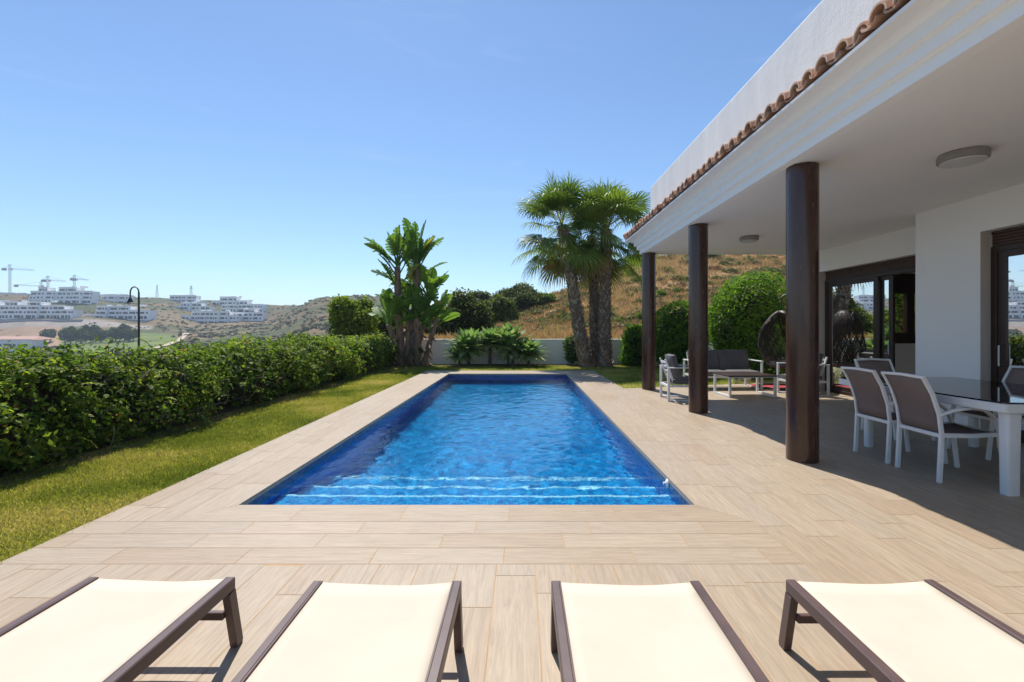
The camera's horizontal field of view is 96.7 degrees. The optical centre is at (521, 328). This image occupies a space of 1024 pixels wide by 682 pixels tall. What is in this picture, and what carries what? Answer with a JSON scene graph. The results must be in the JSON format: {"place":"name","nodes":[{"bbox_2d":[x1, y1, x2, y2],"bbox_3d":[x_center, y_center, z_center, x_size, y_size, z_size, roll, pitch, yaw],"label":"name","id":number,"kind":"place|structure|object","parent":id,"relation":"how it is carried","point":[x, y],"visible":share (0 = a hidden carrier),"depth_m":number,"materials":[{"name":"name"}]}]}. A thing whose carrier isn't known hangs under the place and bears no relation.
{"place":"outdoors","nodes":[
{"label":"outdoors","id":0,"kind":"place"},
{"bbox_2d":[154,333,188,347],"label":"path","id":1,"kind":"structure","parent":0,"point":[181,337],"depth_m":288.34,"materials":[{"name":"white concrete"}]},
{"bbox_2d":[0,364,783,563],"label":"lawn","id":2,"kind":"structure","parent":0,"point":[625,383],"depth_m":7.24,"materials":[{"name":"green plant"}]},
{"bbox_2d":[0,328,399,475],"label":"hedge","id":3,"kind":"object","parent":2,"relation":"on","point":[49,408],"visible":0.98,"depth_m":5.81,"materials":[{"name":"green plant"}]},
{"bbox_2d":[364,218,459,365],"bbox_3d":[-4.149,-1.321,17.058,3.494,5.605,1.796,0,0,0],"label":"bird of paradise plant","id":4,"kind":"object","parent":2,"relation":"on","point":[402,298],"visible":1,"depth_m":17.00,"materials":[{"name":"green plant"}]},
{"bbox_2d":[442,343,474,365],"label":"agave","id":5,"kind":"object","parent":2,"relation":"on","point":[459,349],"visible":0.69,"depth_m":16.70,"materials":[{"name":"green plant"}]},
{"bbox_2d":[440,327,492,365],"bbox_3d":[-1.966,0.688,17.085,2.057,1.484,1.975,0,0,-27],"label":"agave","id":6,"kind":"object","parent":2,"relation":"on","point":[469,336],"visible":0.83,"depth_m":16.80,"materials":[{"name":"green plant"}]},
{"bbox_2d":[476,325,501,365],"bbox_3d":[-1.238,0.650,17.339,1.600,1.559,1.686,0,0,0],"label":"agave","id":7,"kind":"object","parent":2,"relation":"on","point":[487,333],"visible":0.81,"depth_m":17.06,"materials":[{"name":"green plant"}]},
{"bbox_2d":[484,323,533,365],"bbox_3d":[-0.430,0.597,17.191,2.099,1.666,2.123,0,0,28],"label":"agave","id":8,"kind":"object","parent":2,"relation":"on","point":[506,332],"visible":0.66,"depth_m":16.86,"materials":[{"name":"green plant"}]},
{"bbox_2d":[493,338,526,365],"bbox_3d":[-0.280,0.871,16.938,1.624,1.118,1.524,0,0,0],"label":"agave","id":9,"kind":"object","parent":2,"relation":"on","point":[512,357],"visible":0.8,"depth_m":16.64,"materials":[{"name":"green plant"}]},
{"bbox_2d":[508,337,548,365],"bbox_3d":[0.249,0.872,16.894,1.574,1.116,1.696,0,0,34],"label":"agave","id":10,"kind":"object","parent":2,"relation":"on","point":[530,346],"visible":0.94,"depth_m":16.70,"materials":[{"name":"green plant"}]},
{"bbox_2d":[509,171,615,367],"bbox_3d":[1.470,-2.153,16.473,4.082,7.378,4.310,0,0,0],"label":"fan palm","id":11,"kind":"object","parent":2,"relation":"on","point":[554,198],"visible":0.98,"depth_m":16.14,"materials":[{"name":"green plant"}]},
{"bbox_2d":[562,334,578,363],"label":"rose bush","id":12,"kind":"object","parent":2,"relation":"on","point":[568,343],"visible":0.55,"depth_m":17.14,"materials":[{"name":"green plant"}]},
{"bbox_2d":[560,210,626,364],"bbox_3d":[2.593,-1.925,17.513,3.250,6.829,3.093,0,0,0],"label":"fan palm","id":13,"kind":"object","parent":2,"relation":"on","point":[593,297],"visible":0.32,"depth_m":17.19,"materials":[{"name":"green plant"}]},
{"bbox_2d":[550,177,665,366],"bbox_3d":[3.022,-2.174,16.835,4.491,7.270,4.259,0,0,37],"label":"fan palm","id":14,"kind":"object","parent":2,"relation":"on","point":[628,208],"visible":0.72,"depth_m":16.51,"materials":[{"name":"green plant"}]},
{"bbox_2d":[617,321,641,365],"bbox_3d":[4.403,0.696,17.197,1.556,1.948,1.263,0,0,0],"label":"ivy bush","id":15,"kind":"object","parent":2,"relation":"on","point":[631,352],"visible":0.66,"depth_m":16.96,"materials":[{"name":"green plant"}]},
{"bbox_2d":[656,298,711,366],"bbox_3d":[5.600,0.247,16.271,2.315,2.674,2.302,0,0,0],"label":"clipped bush","id":16,"kind":"object","parent":2,"relation":"on","point":[672,334],"visible":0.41,"depth_m":15.59,"materials":[{"name":"green plant"}]},
{"bbox_2d":[731,378,750,382],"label":"white flowers","id":17,"kind":"object","parent":2,"relation":"on","point":[737,379],"visible":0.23,"depth_m":11.65,"materials":[{"name":"green plant"}]},
{"bbox_2d":[708,266,785,379],"bbox_3d":[6.831,-0.058,13.290,2.796,3.417,2.790,0,0,0],"label":"clipped bush","id":18,"kind":"object","parent":2,"relation":"on","point":[742,312],"visible":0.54,"depth_m":12.59,"materials":[{"name":"green plant"}]},
{"bbox_2d":[895,294,902,331],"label":"yellow green shrub","id":19,"kind":"object","parent":2,"relation":"on","point":[898,312],"visible":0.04,"depth_m":12.61,"materials":[{"name":"green plant"}]},
{"bbox_2d":[0,255,785,370],"bbox_3d":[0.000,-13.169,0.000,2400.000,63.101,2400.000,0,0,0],"label":"ground","id":20,"kind":"structure","parent":0,"point":[152,334],"depth_m":364.92,"materials":[{"name":"beige soil"}]},
{"bbox_2d":[0,292,28,294],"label":"apartment block","id":21,"kind":"structure","parent":20,"relation":"on","point":[10,293],"depth_m":503.30,"materials":[{"name":"white paint"}]},
{"bbox_2d":[1,264,34,291],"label":"tower crane","id":22,"kind":"object","parent":20,"relation":"on","point":[5,269],"visible":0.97,"depth_m":519.29,"materials":[{"name":"grey metal"}]},
{"bbox_2d":[0,336,55,352],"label":"apartment block","id":23,"kind":"structure","parent":20,"relation":"on","point":[15,341],"depth_m":283.00,"materials":[{"name":"white paint"}]},
{"bbox_2d":[14,282,43,286],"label":"tower crane","id":24,"kind":"object","parent":20,"relation":"on","point":[16,285],"visible":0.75,"depth_m":559.34,"materials":[{"name":"grey metal"}]},
{"bbox_2d":[0,300,82,318],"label":"apartment block","id":25,"kind":"structure","parent":20,"relation":"on","point":[10,309],"depth_m":384.08,"materials":[{"name":"white paint"}]},
{"bbox_2d":[0,319,82,321],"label":"retaining wall","id":26,"kind":"structure","parent":20,"relation":"on","point":[5,320],"depth_m":374.00,"materials":[{"name":"grey concrete"}]},
{"bbox_2d":[39,329,52,340],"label":"pine tree","id":27,"kind":"object","parent":20,"relation":"on","point":[44,332],"visible":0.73,"depth_m":312.08,"materials":[{"name":"green plant"}]},
{"bbox_2d":[45,329,56,341],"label":"pine tree","id":28,"kind":"object","parent":20,"relation":"on","point":[52,331],"visible":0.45,"depth_m":317.70,"materials":[{"name":"green plant"}]},
{"bbox_2d":[41,276,65,286],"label":"tower crane","id":29,"kind":"object","parent":20,"relation":"on","point":[46,280],"visible":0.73,"depth_m":499.30,"materials":[{"name":"grey metal"}]},
{"bbox_2d":[28,286,99,303],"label":"apartment block","id":30,"kind":"structure","parent":20,"relation":"on","point":[74,294],"depth_m":452.30,"materials":[{"name":"white paint"}]},
{"bbox_2d":[57,328,70,344],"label":"pine tree","id":31,"kind":"object","parent":20,"relation":"on","point":[63,335],"visible":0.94,"depth_m":298.75,"materials":[{"name":"green plant"}]},
{"bbox_2d":[70,329,81,344],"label":"pine tree","id":32,"kind":"object","parent":20,"relation":"on","point":[75,337],"visible":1,"depth_m":295.22,"materials":[{"name":"green plant"}]},
{"bbox_2d":[70,275,87,285],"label":"tower crane","id":33,"kind":"object","parent":20,"relation":"on","point":[74,279],"visible":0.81,"depth_m":500.23,"materials":[{"name":"grey metal"}]},
{"bbox_2d":[73,328,87,343],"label":"pine tree","id":34,"kind":"object","parent":20,"relation":"on","point":[83,331],"visible":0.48,"depth_m":303.62,"materials":[{"name":"green plant"}]},
{"bbox_2d":[82,324,90,332],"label":"pine tree","id":35,"kind":"object","parent":20,"relation":"on","point":[85,326],"visible":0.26,"depth_m":321.34,"materials":[{"name":"green plant"}]},
{"bbox_2d":[85,332,94,342],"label":"pine tree","id":36,"kind":"object","parent":20,"relation":"on","point":[90,337],"visible":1,"depth_m":299.20,"materials":[{"name":"green plant"}]},
{"bbox_2d":[88,324,102,341],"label":"pine tree","id":37,"kind":"object","parent":20,"relation":"on","point":[93,328],"visible":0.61,"depth_m":308.90,"materials":[{"name":"green plant"}]},
{"bbox_2d":[94,330,107,342],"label":"pine tree","id":38,"kind":"object","parent":20,"relation":"on","point":[102,337],"visible":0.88,"depth_m":301.05,"materials":[{"name":"green plant"}]},
{"bbox_2d":[105,330,114,339],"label":"pine tree","id":39,"kind":"object","parent":20,"relation":"on","point":[111,332],"visible":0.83,"depth_m":299.05,"materials":[{"name":"green plant"}]},
{"bbox_2d":[98,294,133,302],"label":"apartment block","id":40,"kind":"structure","parent":20,"relation":"on","point":[122,298],"depth_m":492.20,"materials":[{"name":"white paint"}]},
{"bbox_2d":[113,328,123,342],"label":"pine tree","id":41,"kind":"object","parent":20,"relation":"on","point":[118,332],"visible":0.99,"depth_m":298.70,"materials":[{"name":"green plant"}]},
{"bbox_2d":[83,305,157,320],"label":"apartment block","id":42,"kind":"structure","parent":20,"relation":"on","point":[129,312],"depth_m":399.95,"materials":[{"name":"white paint"}]},
{"bbox_2d":[118,323,131,340],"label":"pine tree","id":43,"kind":"object","parent":20,"relation":"on","point":[124,327],"visible":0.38,"depth_m":309.28,"materials":[{"name":"green plant"}]},
{"bbox_2d":[123,328,135,341],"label":"pine tree","id":44,"kind":"object","parent":20,"relation":"on","point":[128,334],"visible":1,"depth_m":300.61,"materials":[{"name":"green plant"}]},
{"bbox_2d":[123,286,139,351],"bbox_3d":[-21.367,0.794,25.000,0.890,6.183,0.600,0,0,0],"label":"street lamp","id":45,"kind":"object","parent":20,"relation":"on","point":[130,301],"visible":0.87,"depth_m":24.97,"materials":[{"name":"black metal"}]},
{"bbox_2d":[169,295,208,304],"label":"apartment block","id":46,"kind":"structure","parent":20,"relation":"on","point":[186,298],"depth_m":538.15,"materials":[{"name":"white paint"}]},
{"bbox_2d":[171,302,214,310],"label":"apartment block","id":47,"kind":"structure","parent":20,"relation":"on","point":[192,306],"depth_m":494.20,"materials":[{"name":"white paint"}]},
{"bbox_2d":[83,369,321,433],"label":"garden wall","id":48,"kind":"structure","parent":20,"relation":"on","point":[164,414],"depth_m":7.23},
{"bbox_2d":[0,293,409,360],"bbox_3d":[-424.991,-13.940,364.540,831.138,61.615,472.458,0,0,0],"label":"scrub","id":49,"kind":"object","parent":20,"relation":"on","point":[326,327],"visible":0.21,"depth_m":342.92,"materials":[{"name":"green plant"}]},
{"bbox_2d":[180,310,242,322],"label":"apartment block","id":50,"kind":"structure","parent":20,"relation":"on","point":[207,316],"depth_m":449.18,"materials":[{"name":"white paint"}]},
{"bbox_2d":[212,296,241,304],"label":"apartment block","id":51,"kind":"structure","parent":20,"relation":"on","point":[229,300],"depth_m":538.98,"materials":[{"name":"white paint"}]},
{"bbox_2d":[221,300,266,311],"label":"apartment block","id":52,"kind":"structure","parent":20,"relation":"on","point":[242,304],"depth_m":498.10,"materials":[{"name":"white paint"}]},
{"bbox_2d":[235,308,267,320],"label":"apartment block","id":53,"kind":"structure","parent":20,"relation":"on","point":[247,314],"depth_m":457.30,"materials":[{"name":"white paint"}]},
{"bbox_2d":[324,294,379,339],"bbox_3d":[-8.168,0.186,22.186,2.624,3.732,2.499,0,0,0],"label":"tree","id":54,"kind":"object","parent":20,"relation":"on","point":[346,318],"visible":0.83,"depth_m":21.44,"materials":[{"name":"green plant"}]},
{"bbox_2d":[374,307,404,337],"bbox_3d":[-7.446,0.094,25.060,3.443,2.971,3.041,0,0,-32],"label":"tree","id":55,"kind":"object","parent":20,"relation":"on","point":[381,327],"visible":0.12,"depth_m":24.11,"materials":[{"name":"green plant"}]},
{"bbox_2d":[419,320,433,334],"bbox_3d":[-5.485,-0.120,26.922,2.917,2.624,3.122,0,0,43],"label":"tree","id":56,"kind":"object","parent":20,"relation":"on","point":[426,331],"visible":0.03,"depth_m":25.92,"materials":[{"name":"green plant"}]},
{"bbox_2d":[467,289,491,302],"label":"tree","id":57,"kind":"object","parent":20,"relation":"on","point":[482,295],"visible":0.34,"depth_m":49.22,"materials":[{"name":"green plant"}]},
{"bbox_2d":[483,293,520,324],"bbox_3d":[-1.713,-1.296,36.027,3.293,2.953,2.681,0,0,0],"label":"tree","id":58,"kind":"object","parent":20,"relation":"on","point":[503,309],"visible":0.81,"depth_m":35.31,"materials":[{"name":"green plant"}]},
{"bbox_2d":[489,281,545,309],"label":"tree","id":59,"kind":"object","parent":20,"relation":"on","point":[525,296],"visible":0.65,"depth_m":48.76,"materials":[{"name":"green plant"}]},
{"bbox_2d":[535,290,555,305],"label":"tree","id":60,"kind":"object","parent":20,"relation":"on","point":[549,298],"visible":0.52,"depth_m":51.38,"materials":[{"name":"green plant"}]},
{"bbox_2d":[387,339,713,363],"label":"garden wall","id":61,"kind":"structure","parent":20,"relation":"on","point":[556,352],"depth_m":17.90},
{"bbox_2d":[404,255,785,338],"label":"brush","id":62,"kind":"object","parent":20,"relation":"on","point":[661,302],"visible":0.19,"depth_m":46.49,"materials":[{"name":"brown plant"}]},
{"bbox_2d":[430,287,495,335],"bbox_3d":[-3.084,-0.321,24.215,3.629,3.717,3.166,0,0,0],"label":"tree","id":63,"kind":"object","parent":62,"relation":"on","point":[476,315],"visible":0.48,"depth_m":23.33,"materials":[{"name":"green plant"}]},
{"bbox_2d":[657,290,667,295],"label":"hill shrub","id":64,"kind":"object","parent":20,"relation":"on","point":[661,292],"visible":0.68,"depth_m":44.75,"materials":[{"name":"green plant"}]},
{"bbox_2d":[0,0,821,304],"label":"sky","id":65,"kind":"structure","parent":0,"point":[248,149],"materials":[{"name":"blue"}]},
{"bbox_2d":[0,371,1023,681],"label":"pool deck","id":66,"kind":"structure","parent":0,"point":[742,541],"depth_m":2.87,"materials":[{"name":"beige tile"}]},
{"bbox_2d":[0,577,242,681],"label":"sun lounger","id":67,"kind":"object","parent":66,"relation":"on","point":[93,629],"visible":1,"depth_m":1.68,"materials":[{"name":"fabric"}]},
{"bbox_2d":[231,581,462,681],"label":"sun lounger","id":68,"kind":"object","parent":66,"relation":"on","point":[322,631],"visible":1,"depth_m":1.62,"materials":[{"name":"fabric"}]},
{"bbox_2d":[247,375,689,504],"bbox_3d":[-0.438,2.180,8.803,3.615,1.480,10.395,0,0,0],"label":"pool basin","id":69,"kind":"object","parent":66,"relation":"in","point":[298,474],"visible":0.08,"depth_m":5.69,"materials":[{"name":"blue tile"}]},
{"bbox_2d":[257,377,682,504],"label":"pool water","id":70,"kind":"structure","parent":69,"relation":"in","point":[504,441],"depth_m":5.27,"materials":[{"name":"blue liquid"}]},
{"bbox_2d":[663,479,668,487],"bbox_3d":[1.348,1.460,4.280,0.042,0.084,0.084,0,0,0],"label":"pool jet","id":71,"kind":"object","parent":69,"relation":"attached to","point":[666,482],"visible":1,"depth_m":4.26,"materials":[{"name":"white plastic"}]},
{"bbox_2d":[550,581,769,681],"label":"sun lounger","id":72,"kind":"object","parent":66,"relation":"on","point":[681,632],"visible":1,"depth_m":1.62,"materials":[{"name":"fabric"}]},
{"bbox_2d":[778,579,1023,681],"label":"sun lounger","id":73,"kind":"object","parent":66,"relation":"on","point":[929,630],"visible":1,"depth_m":1.66,"materials":[{"name":"fabric"}]},
{"bbox_2d":[624,382,1023,625],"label":"terrace","id":74,"kind":"structure","parent":0,"point":[962,527],"depth_m":4.10,"materials":[{"name":"beige tile"}]},
{"bbox_2d":[659,354,687,401],"bbox_3d":[3.153,0.959,8.971,0.774,0.882,0.640,0,0,3],"label":"armchair","id":75,"kind":"object","parent":74,"relation":"on","point":[674,377],"visible":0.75,"depth_m":8.74,"materials":[{"name":"grey fabric"}]},
{"bbox_2d":[683,350,763,388],"bbox_3d":[4.709,0.959,10.737,1.580,0.882,0.774,0,0,-2],"label":"sofa","id":76,"kind":"object","parent":74,"relation":"on","point":[728,361],"visible":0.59,"depth_m":10.84,"materials":[{"name":"grey fabric"}]},
{"bbox_2d":[712,372,777,397],"bbox_3d":[4.640,1.177,9.500,1.030,0.446,0.720,0,0,-3],"label":"coffee table","id":77,"kind":"object","parent":74,"relation":"on","point":[730,375],"visible":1,"depth_m":9.36,"materials":[{"name":"white metal"}]},
{"bbox_2d":[750,384,785,389],"bbox_3d":[6.020,1.393,10.780,1.160,0.012,1.180,0,0,0],"label":"rug","id":78,"kind":"object","parent":74,"relation":"on","point":[772,386],"visible":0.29,"depth_m":10.81,"materials":[{"name":"fabric"}]},
{"bbox_2d":[758,294,785,390],"bbox_3d":[6.050,0.293,10.600,1.084,2.188,1.084,0,0,0],"label":"egg chair","id":79,"kind":"object","parent":78,"relation":"on","point":[764,333],"visible":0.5,"depth_m":10.91,"materials":[{"name":"wicker"}]},
{"bbox_2d":[776,353,829,395],"bbox_3d":[5.947,0.959,9.621,0.774,0.882,0.640,0,0,-2],"label":"armchair","id":80,"kind":"object","parent":74,"relation":"on","point":[783,376],"visible":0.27,"depth_m":9.41,"materials":[{"name":"white metal"}]},
{"bbox_2d":[623,0,1023,463],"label":"villa","id":81,"kind":"object","parent":74,"relation":"on","point":[831,132],"visible":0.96,"depth_m":5.54,"materials":[{"name":"paint"}]},
{"bbox_2d":[739,235,758,242],"bbox_3d":[4.270,-1.667,8.550,0.330,0.105,0.330,0,0,0],"label":"ceiling lamp","id":82,"kind":"object","parent":81,"relation":"attached to","point":[748,238],"visible":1,"depth_m":8.43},
{"bbox_2d":[825,256,914,397],"bbox_3d":[6.815,0.074,8.672,0.130,2.645,2.941,0,0,0],"label":"sliding door","id":83,"kind":"structure","parent":81,"relation":"in","point":[859,300],"depth_m":9.14,"materials":[{"name":"glass"}]},
{"bbox_2d":[895,274,914,342],"bbox_3d":[8.825,-0.446,10.408,1.846,1.585,0.125,0,0,0],"label":"window","id":84,"kind":"structure","parent":81,"relation":"in","point":[904,283],"depth_m":10.34,"materials":[{"name":"black glass"}]},
{"bbox_2d":[936,146,990,168],"bbox_3d":[4.330,-1.667,4.470,0.390,0.105,0.390,0,0,0],"label":"ceiling lamp","id":85,"kind":"object","parent":81,"relation":"attached to","point":[964,157],"visible":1,"depth_m":4.38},
{"bbox_2d":[991,225,1023,442],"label":"sliding door","id":86,"kind":"structure","parent":81,"relation":"in","point":[1007,249],"depth_m":5.73,"materials":[{"name":"glass"}]},
{"bbox_2d":[841,366,948,463],"bbox_3d":[4.006,0.913,4.930,0.781,0.976,0.554,0,0,0],"label":"dining chair","id":87,"kind":"object","parent":74,"relation":"on","point":[870,396],"visible":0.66,"depth_m":4.89,"materials":[{"name":"grey fabric"}]},
{"bbox_2d":[854,358,935,440],"bbox_3d":[4.919,0.913,6.045,0.554,0.976,0.781,0,0,3],"label":"dining chair","id":88,"kind":"object","parent":74,"relation":"on","point":[878,365],"visible":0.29,"depth_m":6.36,"materials":[{"name":"grey fabric"}]},
{"bbox_2d":[839,377,1023,495],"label":"dining table","id":89,"kind":"object","parent":74,"relation":"on","point":[1004,401],"visible":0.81,"depth_m":4.04,"materials":[{"name":"white metal"}]},
{"bbox_2d":[881,371,998,482],"bbox_3d":[4.001,0.913,4.345,0.781,0.976,0.554,0,0,0],"label":"dining chair","id":90,"kind":"object","parent":74,"relation":"on","point":[918,405],"visible":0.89,"depth_m":4.29,"materials":[{"name":"grey fabric"}]},
{"bbox_2d":[946,365,1023,459],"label":"dining chair","id":91,"kind":"object","parent":74,"relation":"on","point":[1014,374],"visible":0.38,"depth_m":5.17,"materials":[{"name":"white metal"}]}
]}

